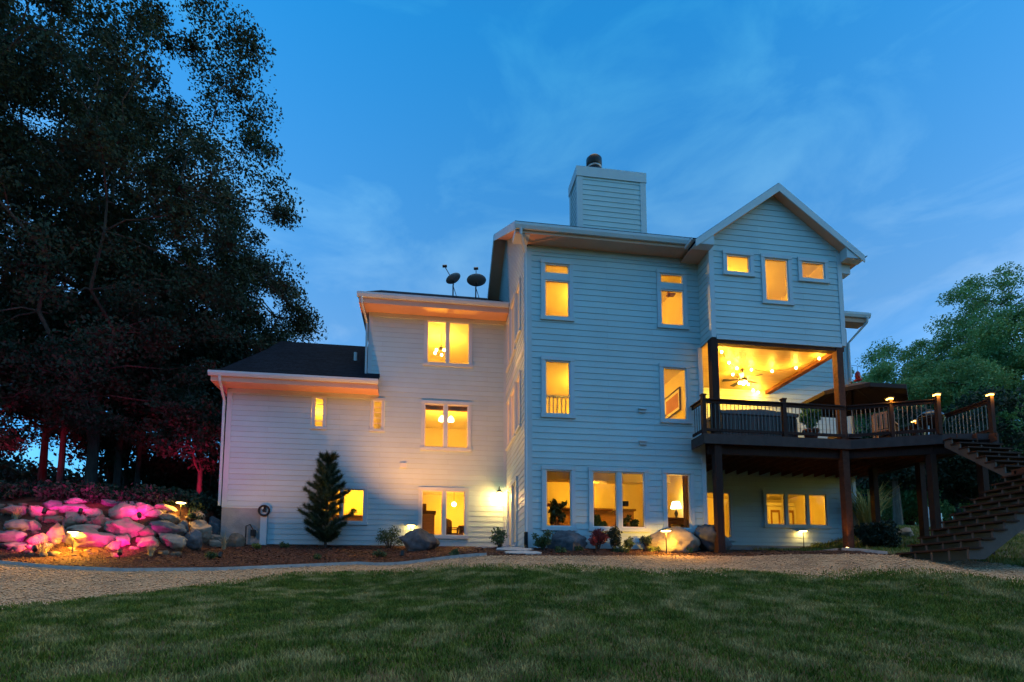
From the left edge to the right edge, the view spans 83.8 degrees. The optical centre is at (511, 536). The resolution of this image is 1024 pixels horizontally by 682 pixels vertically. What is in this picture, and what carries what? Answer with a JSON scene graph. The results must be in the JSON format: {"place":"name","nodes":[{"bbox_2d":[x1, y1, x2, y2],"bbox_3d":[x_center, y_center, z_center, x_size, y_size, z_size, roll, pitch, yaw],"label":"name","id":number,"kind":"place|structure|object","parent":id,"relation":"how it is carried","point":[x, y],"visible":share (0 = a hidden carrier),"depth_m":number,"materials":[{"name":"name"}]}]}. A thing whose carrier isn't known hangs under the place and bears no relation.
{"place":"outdoors","nodes":[
{"label":"outdoors","id":0,"kind":"place"},
{"bbox_2d":[0,496,893,570],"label":"mulch bed","id":1,"kind":"object","parent":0,"point":[32,501],"visible":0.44,"depth_m":15.50,"materials":[{"name":"brown wood"}]},
{"bbox_2d":[0,529,27,542],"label":"boulder","id":2,"kind":"object","parent":1,"relation":"on","point":[12,535],"visible":0.65,"depth_m":15.01,"materials":[{"name":"stone"}]},
{"bbox_2d":[0,505,27,514],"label":"boulder","id":3,"kind":"object","parent":1,"relation":"on","point":[7,510],"visible":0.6,"depth_m":16.07,"materials":[{"name":"grey stone"}]},
{"bbox_2d":[3,519,29,530],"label":"boulder","id":4,"kind":"object","parent":1,"relation":"on","point":[18,524],"visible":0.5,"depth_m":15.52,"materials":[{"name":"grey stone"}]},
{"bbox_2d":[25,533,49,544],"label":"boulder","id":5,"kind":"object","parent":1,"relation":"on","point":[40,536],"visible":0.6,"depth_m":15.09,"materials":[{"name":"grey stone"}]},
{"bbox_2d":[46,522,66,541],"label":"boulder","id":6,"kind":"object","parent":1,"relation":"on","point":[57,530],"visible":0.63,"depth_m":15.27,"materials":[{"name":"grey stone"}]},
{"bbox_2d":[47,504,88,512],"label":"boulder","id":7,"kind":"object","parent":1,"relation":"on","point":[63,508],"visible":0.56,"depth_m":16.53,"materials":[{"name":"grey stone"}]},
{"bbox_2d":[65,511,87,523],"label":"boulder","id":8,"kind":"object","parent":1,"relation":"on","point":[77,518],"visible":0.5,"depth_m":16.07,"materials":[{"name":"grey stone"}]},
{"bbox_2d":[62,525,115,547],"bbox_3d":[-11.452,0.153,15.575,1.456,0.878,1.275,-4,-7,35],"label":"boulder","id":9,"kind":"object","parent":1,"relation":"on","point":[86,536],"visible":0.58,"depth_m":15.11,"materials":[{"name":"grey stone"}]},
{"bbox_2d":[0,503,190,556],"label":"rubble stones","id":10,"kind":"object","parent":1,"relation":"on","point":[58,541],"visible":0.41,"depth_m":15.23,"materials":[{"name":"grey stone"}]},
{"bbox_2d":[0,478,221,521],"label":"ground ivy","id":11,"kind":"object","parent":1,"relation":"on","point":[196,500],"visible":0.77,"depth_m":17.48,"materials":[{"name":"green plant"}]},
{"bbox_2d":[108,503,137,519],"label":"boulder","id":12,"kind":"object","parent":1,"relation":"on","point":[119,511],"visible":0.74,"depth_m":16.49,"materials":[{"name":"grey stone"}]},
{"bbox_2d":[104,517,145,537],"bbox_3d":[-10.892,-0.109,16.029,1.214,0.841,1.089,-1,-6,6],"label":"boulder","id":13,"kind":"object","parent":1,"relation":"on","point":[125,526],"visible":0.5,"depth_m":15.71,"materials":[{"name":"grey stone"}]},
{"bbox_2d":[135,502,154,514],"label":"boulder","id":14,"kind":"object","parent":1,"relation":"on","point":[143,508],"visible":0.48,"depth_m":16.78,"materials":[{"name":"grey stone"}]},
{"bbox_2d":[136,536,158,546],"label":"boulder","id":15,"kind":"object","parent":1,"relation":"on","point":[142,543],"visible":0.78,"depth_m":15.44,"materials":[{"name":"grey stone"}]},
{"bbox_2d":[148,520,187,535],"bbox_3d":[-9.899,-0.166,16.413,1.016,0.582,1.016,3,-7,-27],"label":"boulder","id":16,"kind":"object","parent":1,"relation":"on","point":[162,526],"visible":0.68,"depth_m":16.07,"materials":[{"name":"stone"}]},
{"bbox_2d":[158,532,187,550],"bbox_3d":[-9.508,0.190,15.944,0.792,0.625,0.583,-5,-7,39],"label":"boulder","id":17,"kind":"object","parent":1,"relation":"on","point":[174,541],"visible":0.84,"depth_m":15.79,"materials":[{"name":"grey stone"}]},
{"bbox_2d":[183,529,202,549],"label":"boulder","id":18,"kind":"object","parent":1,"relation":"on","point":[194,538],"visible":0.65,"depth_m":16.45,"materials":[{"name":"stone"}]},
{"bbox_2d":[189,520,212,538],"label":"boulder","id":19,"kind":"object","parent":1,"relation":"on","point":[204,527],"visible":0.66,"depth_m":17.31,"materials":[{"name":"grey stone"}]},
{"bbox_2d":[208,516,220,534],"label":"boulder","id":20,"kind":"object","parent":1,"relation":"on","point":[214,522],"visible":0.37,"depth_m":18.44,"materials":[{"name":"stone"}]},
{"bbox_2d":[226,533,245,546],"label":"boulder","id":21,"kind":"object","parent":1,"relation":"on","point":[236,539],"visible":0.81,"depth_m":17.85,"materials":[{"name":"grey stone"}]},
{"bbox_2d":[0,553,485,571],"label":"bed edging","id":22,"kind":"object","parent":1,"relation":"on","point":[222,568],"visible":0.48,"depth_m":13.43,"materials":[{"name":"concrete"}]},
{"bbox_2d":[296,450,355,547],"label":"young pine","id":23,"kind":"object","parent":1,"relation":"on","point":[323,511],"visible":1,"depth_m":18.17,"materials":[{"name":"green plant"}]},
{"bbox_2d":[375,525,402,547],"bbox_3d":[-3.990,0.031,18.490,0.954,0.812,0.781,-2,-6,21],"label":"shrub","id":24,"kind":"object","parent":1,"relation":"on","point":[385,534],"visible":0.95,"depth_m":18.47,"materials":[{"name":"green plant"}]},
{"bbox_2d":[398,528,439,550],"bbox_3d":[-2.918,0.204,18.079,1.260,0.923,1.054,-2,-6,23],"label":"boulder","id":25,"kind":"object","parent":1,"relation":"on","point":[418,539],"visible":0.88,"depth_m":17.70,"materials":[{"name":"stone"}]},
{"bbox_2d":[489,527,508,547],"bbox_3d":[-0.352,0.055,15.289,0.490,0.610,0.688,1,-6,-8],"label":"shrub","id":26,"kind":"object","parent":1,"relation":"on","point":[500,537],"visible":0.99,"depth_m":15.19,"materials":[{"name":"green plant"}]},
{"bbox_2d":[531,529,552,549],"bbox_3d":[0.809,0.105,15.012,0.586,0.627,0.400,-3,-7,30],"label":"shrub","id":27,"kind":"object","parent":1,"relation":"on","point":[543,541],"visible":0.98,"depth_m":14.96,"materials":[{"name":"green plant"}]},
{"bbox_2d":[547,530,587,550],"bbox_3d":[1.475,0.227,15.416,1.014,0.820,0.703,-4,-7,32],"label":"boulder","id":28,"kind":"object","parent":1,"relation":"on","point":[569,540],"visible":0.7,"depth_m":15.23,"materials":[{"name":"stone"}]},
{"bbox_2d":[588,528,608,550],"bbox_3d":[2.289,0.101,15.279,0.630,0.676,0.575,1,-6,-8],"label":"barberry","id":29,"kind":"object","parent":1,"relation":"on","point":[598,537],"visible":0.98,"depth_m":15.23,"materials":[{"name":"red plant"}]},
{"bbox_2d":[604,526,622,549],"bbox_3d":[2.730,0.058,15.361,0.570,0.760,0.529,1,-6,-8],"label":"shrub","id":30,"kind":"object","parent":1,"relation":"on","point":[614,533],"visible":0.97,"depth_m":15.25,"materials":[{"name":"green plant"}]},
{"bbox_2d":[645,526,700,552],"bbox_3d":[4.457,0.198,15.699,1.550,0.960,1.138,1,-6,-5],"label":"boulder","id":31,"kind":"object","parent":1,"relation":"on","point":[680,539],"visible":0.76,"depth_m":15.41,"materials":[{"name":"grey stone"}]},
{"bbox_2d":[694,524,731,550],"bbox_3d":[5.599,0.170,15.956,1.106,1.069,0.866,0,-6,3],"label":"boulder","id":32,"kind":"object","parent":1,"relation":"on","point":[705,534],"visible":0.64,"depth_m":15.67,"materials":[{"name":"stone"}]},
{"bbox_2d":[826,548,887,553],"bbox_3d":[8.630,0.455,14.697,0.197,0.349,2.302,1,-6,-11],"label":"bed edging","id":33,"kind":"object","parent":1,"relation":"on","point":[867,550],"visible":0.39,"depth_m":14.17,"materials":[{"name":"concrete"}]},
{"bbox_2d":[0,562,1023,681],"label":"lawn","id":34,"kind":"structure","parent":0,"point":[497,664],"depth_m":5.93,"materials":[{"name":"plant"}]},
{"bbox_2d":[0,553,1023,609],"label":"gravel path","id":35,"kind":"structure","parent":0,"point":[499,559],"depth_m":12.45,"materials":[{"name":"beige gravel"}]},
{"bbox_2d":[895,437,1023,561],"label":"staircase","id":36,"kind":"structure","parent":35,"relation":"on","point":[990,522],"depth_m":12.67,"materials":[{"name":"brown wood"}]},
{"bbox_2d":[0,0,1023,517],"label":"sky","id":37,"kind":"structure","parent":0,"point":[411,133],"materials":[{"name":"blue"}]},
{"bbox_2d":[851,481,897,524],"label":"tall reed grass","id":38,"kind":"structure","parent":0,"point":[863,509],"depth_m":19.93,"materials":[{"name":"green plant"}]},
{"bbox_2d":[752,524,1023,567],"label":"back lawn","id":39,"kind":"structure","parent":0,"point":[1021,532],"depth_m":17.78,"materials":[{"name":"plant"}]},
{"bbox_2d":[690,338,998,554],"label":"deck","id":40,"kind":"structure","parent":39,"relation":"on","point":[843,457],"depth_m":16.11,"materials":[{"name":"brown wood"}]},
{"bbox_2d":[707,409,798,436],"bbox_3d":[7.141,-3.119,17.935,2.500,1.040,2.350,1,-6,-8],"label":"hot tub","id":41,"kind":"object","parent":40,"relation":"on","point":[732,415],"visible":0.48,"depth_m":16.81,"materials":[{"name":"plastic"}]},
{"bbox_2d":[799,408,821,437],"bbox_3d":[8.758,-3.334,16.767,0.650,1.234,0.674,-3,-6,25],"label":"potted plant","id":42,"kind":"object","parent":40,"relation":"on","point":[811,418],"visible":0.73,"depth_m":16.58,"materials":[{"name":"green plant"}]},
{"bbox_2d":[802,381,907,433],"bbox_3d":[10.821,-3.768,18.068,2.872,2.360,2.872,1,-6,-8],"label":"patio umbrella","id":43,"kind":"object","parent":40,"relation":"on","point":[863,393],"visible":0.69,"depth_m":18.26,"materials":[{"name":"fabric"}]},
{"bbox_2d":[871,411,898,437],"bbox_3d":[11.113,-3.175,16.976,0.480,0.960,0.580,6,-8,-44],"label":"deck chair","id":44,"kind":"object","parent":40,"relation":"on","point":[880,423],"visible":0.56,"depth_m":16.91,"materials":[{"name":"brown wood"}]},
{"bbox_2d":[916,409,945,434],"bbox_3d":[12.530,-3.246,17.056,0.730,1.125,0.740,1,-6,-8],"label":"kettle grill","id":45,"kind":"object","parent":40,"relation":"on","point":[928,420],"visible":0.57,"depth_m":16.90,"materials":[{"name":"black metal"}]},
{"bbox_2d":[853,518,902,547],"bbox_3d":[11.225,-0.045,17.623,1.144,1.031,1.286,5,-7,-39],"label":"evergreen bush","id":46,"kind":"object","parent":39,"relation":"on","point":[884,533],"visible":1,"depth_m":17.33,"materials":[{"name":"green plant"}]},
{"bbox_2d":[851,359,934,517],"bbox_3d":[25.424,-6.069,40.897,8.721,13.630,8.762,1,-6,-8],"label":"maple tree","id":47,"kind":"object","parent":39,"relation":"on","point":[881,372],"visible":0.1,"depth_m":39.58,"materials":[{"name":"green plant"}]},
{"bbox_2d":[855,404,968,524],"bbox_3d":[19.561,-3.362,28.486,4.735,6.324,6.176,-1,-6,7],"label":"spruce like tree","id":48,"kind":"object","parent":39,"relation":"on","point":[905,478],"visible":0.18,"depth_m":27.93,"materials":[{"name":"green plant"}]},
{"bbox_2d":[855,336,978,524],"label":"maple tree","id":49,"kind":"object","parent":39,"relation":"on","point":[908,370],"visible":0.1,"depth_m":44.37,"materials":[{"name":"green plant"}]},
{"bbox_2d":[887,353,1023,520],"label":"maple tree","id":50,"kind":"object","parent":39,"relation":"on","point":[931,382],"visible":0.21,"depth_m":36.97,"materials":[{"name":"green plant"}]},
{"bbox_2d":[899,261,1023,503],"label":"maple tree","id":51,"kind":"object","parent":39,"relation":"on","point":[990,338],"visible":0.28,"depth_m":40.95,"materials":[{"name":"green plant"}]},
{"bbox_2d":[918,385,1023,505],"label":"maple tree","id":52,"kind":"object","parent":39,"relation":"on","point":[961,484],"visible":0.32,"depth_m":28.34,"materials":[{"name":"green plant"}]},
{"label":"back ground","id":53,"kind":"structure","parent":0,"visible":0},
{"bbox_2d":[0,238,83,484],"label":"forest tree","id":54,"kind":"object","parent":53,"relation":"on","point":[43,463],"visible":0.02,"depth_m":25.67,"materials":[{"name":"green plant"}]},
{"bbox_2d":[0,332,85,453],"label":"young maple","id":55,"kind":"object","parent":53,"relation":"on","point":[10,434],"visible":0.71,"depth_m":21.07,"materials":[{"name":"red plant"}]},
{"bbox_2d":[0,214,149,483],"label":"forest tree","id":56,"kind":"object","parent":53,"relation":"on","point":[20,299],"visible":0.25,"depth_m":22.39,"materials":[{"name":"green plant"}]},
{"bbox_2d":[0,0,178,459],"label":"oak tree","id":57,"kind":"object","parent":53,"relation":"on","point":[56,85],"visible":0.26,"depth_m":22.42,"materials":[{"name":"green plant"}]},
{"bbox_2d":[0,447,222,507],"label":"understory brush","id":58,"kind":"object","parent":53,"relation":"on","point":[9,474],"visible":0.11,"depth_m":27.58,"materials":[{"name":"green plant"}]},
{"bbox_2d":[22,356,203,492],"bbox_3d":[-17.365,-4.442,25.476,7.390,8.572,6.256,-3,-7,30],"label":"young maple","id":59,"kind":"object","parent":53,"relation":"on","point":[108,460],"visible":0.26,"depth_m":25.23,"materials":[{"name":"red plant"}]},
{"bbox_2d":[43,271,192,489],"bbox_3d":[-16.668,-5.440,23.978,6.028,10.255,5.702,3,-6,-25],"label":"forest tree","id":60,"kind":"object","parent":53,"relation":"on","point":[137,361],"visible":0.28,"depth_m":23.29,"materials":[{"name":"green plant"}]},
{"bbox_2d":[4,149,252,485],"bbox_3d":[-19.040,-9.312,27.479,10.960,18.664,10.198,-3,-6,25],"label":"oak tree","id":61,"kind":"object","parent":53,"relation":"on","point":[186,320],"visible":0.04,"depth_m":25.78,"materials":[{"name":"green plant"}]},
{"bbox_2d":[54,256,220,488],"bbox_3d":[-16.074,-6.099,25.301,6.756,11.832,6.051,1,-6,-8],"label":"forest tree","id":62,"kind":"object","parent":53,"relation":"on","point":[138,457],"visible":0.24,"depth_m":24.33,"materials":[{"name":"green plant"}]},
{"bbox_2d":[0,0,307,485],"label":"oak tree","id":63,"kind":"object","parent":53,"relation":"on","point":[90,144],"visible":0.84,"depth_m":21.64,"materials":[{"name":"green plant"}]},
{"bbox_2d":[140,368,226,493],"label":"young maple","id":64,"kind":"object","parent":53,"relation":"on","point":[182,422],"visible":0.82,"depth_m":21.91,"materials":[{"name":"plant"}]},
{"bbox_2d":[151,377,226,495],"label":"young maple","id":65,"kind":"object","parent":53,"relation":"on","point":[211,474],"visible":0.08,"depth_m":27.69,"materials":[{"name":"red plant"}]},
{"bbox_2d":[129,251,269,490],"bbox_3d":[-14.050,-6.635,26.332,5.473,13.106,6.856,1,-6,-8],"label":"forest tree","id":66,"kind":"object","parent":53,"relation":"on","point":[206,344],"visible":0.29,"depth_m":25.32,"materials":[{"name":"green plant"}]},
{"bbox_2d":[130,232,326,499],"bbox_3d":[-14.365,-7.548,29.079,10.910,15.476,10.284,1,-6,-8],"label":"oak tree","id":67,"kind":"object","parent":53,"relation":"on","point":[303,321],"visible":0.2,"depth_m":27.72,"materials":[{"name":"green plant"}]},
{"bbox_2d":[208,153,870,549],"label":"house","id":68,"kind":"structure","parent":53,"relation":"on","point":[596,325],"depth_m":18.63,"materials":[{"name":"paint"}]},
{"bbox_2d":[310,395,326,429],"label":"window","id":69,"kind":"structure","parent":68,"relation":"in","point":[322,397],"depth_m":19.20,"materials":[{"name":"paint"}]},
{"bbox_2d":[320,485,367,524],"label":"window","id":70,"kind":"structure","parent":68,"relation":"in","point":[360,488],"depth_m":19.08,"materials":[{"name":"paint"}]},
{"bbox_2d":[369,398,384,431],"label":"window","id":71,"kind":"structure","parent":68,"relation":"in","point":[382,400],"depth_m":19.48,"materials":[{"name":"paint"}]},
{"bbox_2d":[422,504,435,534],"bbox_3d":[-3.331,-0.356,21.299,0.950,1.680,0.700,1,-6,-8],"label":"armoire","id":72,"kind":"object","parent":68,"relation":"on","point":[428,517],"visible":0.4,"depth_m":21.03,"materials":[{"name":"brown wood"}]},
{"bbox_2d":[423,514,433,534],"bbox_3d":[-3.077,-0.225,21.006,0.390,1.200,0.025,1,-6,-8],"label":"door","id":73,"kind":"structure","parent":72,"relation":"in","point":[428,519],"depth_m":21.02,"materials":[{"name":"brown wood"}]},
{"bbox_2d":[418,487,468,538],"bbox_3d":[-2.349,-0.787,19.523,1.740,1.760,0.170,1,-6,-8],"label":"window","id":74,"kind":"structure","parent":68,"relation":"in","point":[444,491],"depth_m":19.49,"materials":[{"name":"paint"}]},
{"bbox_2d":[425,405,466,411],"bbox_3d":[-2.307,-4.503,20.093,1.700,0.170,0.100,1,-6,-8],"label":"window valance","id":75,"kind":"object","parent":68,"relation":"attached to","point":[450,408],"depth_m":20.06,"materials":[{"name":"fabric"}]},
{"bbox_2d":[420,400,471,451],"bbox_3d":[-2.285,-3.820,19.839,1.770,1.760,0.170,1,-6,-8],"label":"window","id":76,"kind":"structure","parent":68,"relation":"in","point":[445,404],"depth_m":19.79,"materials":[{"name":"paint"}]},
{"bbox_2d":[423,317,472,367],"bbox_3d":[-2.250,-6.820,20.148,1.740,1.750,0.170,1,-6,-8],"label":"window","id":77,"kind":"structure","parent":68,"relation":"in","point":[447,321],"depth_m":20.10,"materials":[{"name":"paint"}]},
{"bbox_2d":[442,265,459,297],"bbox_3d":[-2.196,-9.401,21.010,0.624,1.310,0.558,4,-7,-36],"label":"satellite dish","id":78,"kind":"object","parent":68,"relation":"on","point":[452,278],"visible":0.97,"depth_m":21.00,"materials":[{"name":"grey metal"}]},
{"bbox_2d":[467,267,485,299],"bbox_3d":[-1.320,-9.391,21.157,0.720,1.319,0.716,1,-6,-8],"label":"satellite dish","id":79,"kind":"object","parent":68,"relation":"on","point":[475,280],"visible":0.97,"depth_m":21.11,"materials":[{"name":"grey metal"}]},
{"bbox_2d":[505,396,509,450],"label":"window","id":80,"kind":"structure","parent":68,"relation":"in","point":[508,400],"depth_m":19.70,"materials":[{"name":"paint"}]},
{"bbox_2d":[505,313,509,372],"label":"window","id":81,"kind":"structure","parent":68,"relation":"in","point":[508,319],"depth_m":20.01,"materials":[{"name":"paint"}]},
{"bbox_2d":[506,476,517,546],"bbox_3d":[0.034,-0.656,18.336,0.170,2.160,2.140,1,-6,-8],"label":"patio door","id":82,"kind":"structure","parent":68,"relation":"in","point":[511,486],"depth_m":18.27,"materials":[{"name":"paint"}]},
{"bbox_2d":[509,382,515,444],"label":"window","id":83,"kind":"structure","parent":68,"relation":"in","point":[513,390],"depth_m":18.41,"materials":[{"name":"paint"}]},
{"bbox_2d":[509,290,515,363],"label":"window","id":84,"kind":"structure","parent":68,"relation":"in","point":[513,301],"depth_m":18.74,"materials":[{"name":"paint"}]},
{"bbox_2d":[515,370,520,433],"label":"window","id":85,"kind":"structure","parent":68,"relation":"in","point":[518,379],"depth_m":17.22,"materials":[{"name":"paint"}]},
{"bbox_2d":[515,278,520,342],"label":"window","id":86,"kind":"structure","parent":68,"relation":"in","point":[518,289],"depth_m":17.55,"materials":[{"name":"paint"}]},
{"bbox_2d":[548,498,566,525],"bbox_3d":[1.307,-0.585,16.218,0.549,1.059,0.613,-1,-6,10],"label":"house plant","id":87,"kind":"object","parent":68,"relation":"on","point":[555,511],"visible":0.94,"depth_m":16.18,"materials":[{"name":"green plant"}]},
{"bbox_2d":[540,258,574,321],"bbox_3d":[1.278,-6.995,16.273,0.980,1.800,0.170,1,-6,-8],"label":"window","id":88,"kind":"structure","parent":68,"relation":"in","point":[567,278],"depth_m":16.24,"materials":[{"name":"paint"}]},
{"bbox_2d":[541,355,575,418],"bbox_3d":[1.278,-4.160,15.986,0.980,1.760,0.170,1,-6,-8],"label":"window","id":89,"kind":"structure","parent":68,"relation":"in","point":[551,359],"depth_m":15.94,"materials":[{"name":"paint"}]},
{"bbox_2d":[541,465,576,530],"bbox_3d":[1.278,-1.041,15.670,0.980,1.790,0.170,1,-6,-8],"label":"window","id":90,"kind":"structure","parent":68,"relation":"in","point":[545,468],"depth_m":15.63,"materials":[{"name":"paint"}]},
{"bbox_2d":[550,507,635,526],"bbox_3d":[2.713,-0.299,19.224,2.900,1.230,0.550,1,-6,-8],"label":"bar counter","id":91,"kind":"object","parent":68,"relation":"on","point":[607,515],"visible":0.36,"depth_m":19.14,"materials":[{"name":"brown wood"}]},
{"bbox_2d":[547,471,670,484],"bbox_3d":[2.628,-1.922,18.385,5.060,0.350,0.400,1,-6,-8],"label":"ceiling","id":92,"kind":"structure","parent":68,"relation":"attached to","point":[605,478],"depth_m":18.26,"materials":[{"name":"paint"}]},
{"bbox_2d":[588,467,650,531],"bbox_3d":[2.974,-1.015,15.921,1.770,1.790,0.170,1,-6,-8],"label":"window","id":93,"kind":"structure","parent":68,"relation":"in","point":[618,472],"depth_m":15.88,"materials":[{"name":"paint"}]},
{"bbox_2d":[656,268,688,329],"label":"window","id":94,"kind":"structure","parent":68,"relation":"in","point":[681,287],"depth_m":16.75,"materials":[{"name":"paint"}]},
{"bbox_2d":[665,387,680,417],"bbox_3d":[5.190,-4.273,18.497,0.030,0.750,1.200,1,-6,-8],"label":"framed picture","id":95,"kind":"object","parent":68,"relation":"attached to","point":[672,403],"visible":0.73,"depth_m":18.39,"materials":[{"name":"orange paper"}]},
{"bbox_2d":[659,363,692,423],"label":"window","id":96,"kind":"structure","parent":68,"relation":"in","point":[667,366],"depth_m":16.45,"materials":[{"name":"paint"}]},
{"bbox_2d":[662,469,695,532],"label":"window","id":97,"kind":"structure","parent":68,"relation":"in","point":[690,473],"depth_m":16.15,"materials":[{"name":"paint"}]},
{"bbox_2d":[682,476,688,527],"bbox_3d":[5.057,-1.050,16.576,0.200,2.050,0.050,1,-6,-8],"label":"curtain","id":98,"kind":"object","parent":68,"relation":"hanging from","point":[685,501],"visible":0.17,"depth_m":16.57,"materials":[{"name":"fabric"}]},
{"bbox_2d":[707,489,735,540],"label":"window","id":99,"kind":"structure","parent":68,"relation":"in","point":[731,537],"depth_m":19.58,"materials":[{"name":"paint"}]},
{"bbox_2d":[722,249,755,277],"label":"window","id":100,"kind":"structure","parent":68,"relation":"in","point":[726,253],"depth_m":16.38,"materials":[{"name":"paint"}]},
{"bbox_2d":[722,368,762,386],"bbox_3d":[7.368,-5.101,18.280,1.225,0.505,1.178,1,-6,-8],"label":"ceiling fan","id":101,"kind":"object","parent":68,"relation":"hanging from","point":[742,378],"visible":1,"depth_m":18.24,"materials":[{"name":"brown metal"}]},
{"bbox_2d":[760,253,794,305],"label":"window","id":102,"kind":"structure","parent":68,"relation":"in","point":[764,257],"depth_m":16.53,"materials":[{"name":"paint"}]},
{"bbox_2d":[767,502,795,523],"bbox_3d":[10.447,-0.358,23.363,2.610,2.060,0.110,1,-6,-8],"label":"panel closet","id":103,"kind":"object","parent":68,"relation":"on","point":[774,513],"visible":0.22,"depth_m":23.48,"materials":[{"name":"white wood"}]},
{"bbox_2d":[768,506,781,523],"bbox_3d":[10.826,-0.287,23.427,0.600,1.890,0.040,1,-6,-8],"label":"door","id":104,"kind":"structure","parent":103,"relation":"in","point":[774,514],"depth_m":23.46,"materials":[{"name":"white wood"}]},
{"bbox_2d":[762,490,831,528],"bbox_3d":[9.962,-0.934,20.005,2.550,1.330,0.170,1,-6,-8],"label":"window","id":105,"kind":"structure","parent":68,"relation":"in","point":[784,493],"depth_m":19.96,"materials":[{"name":"paint"}]},
{"bbox_2d":[797,257,829,283],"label":"window","id":106,"kind":"structure","parent":68,"relation":"in","point":[823,263],"depth_m":16.72,"materials":[{"name":"paint"}]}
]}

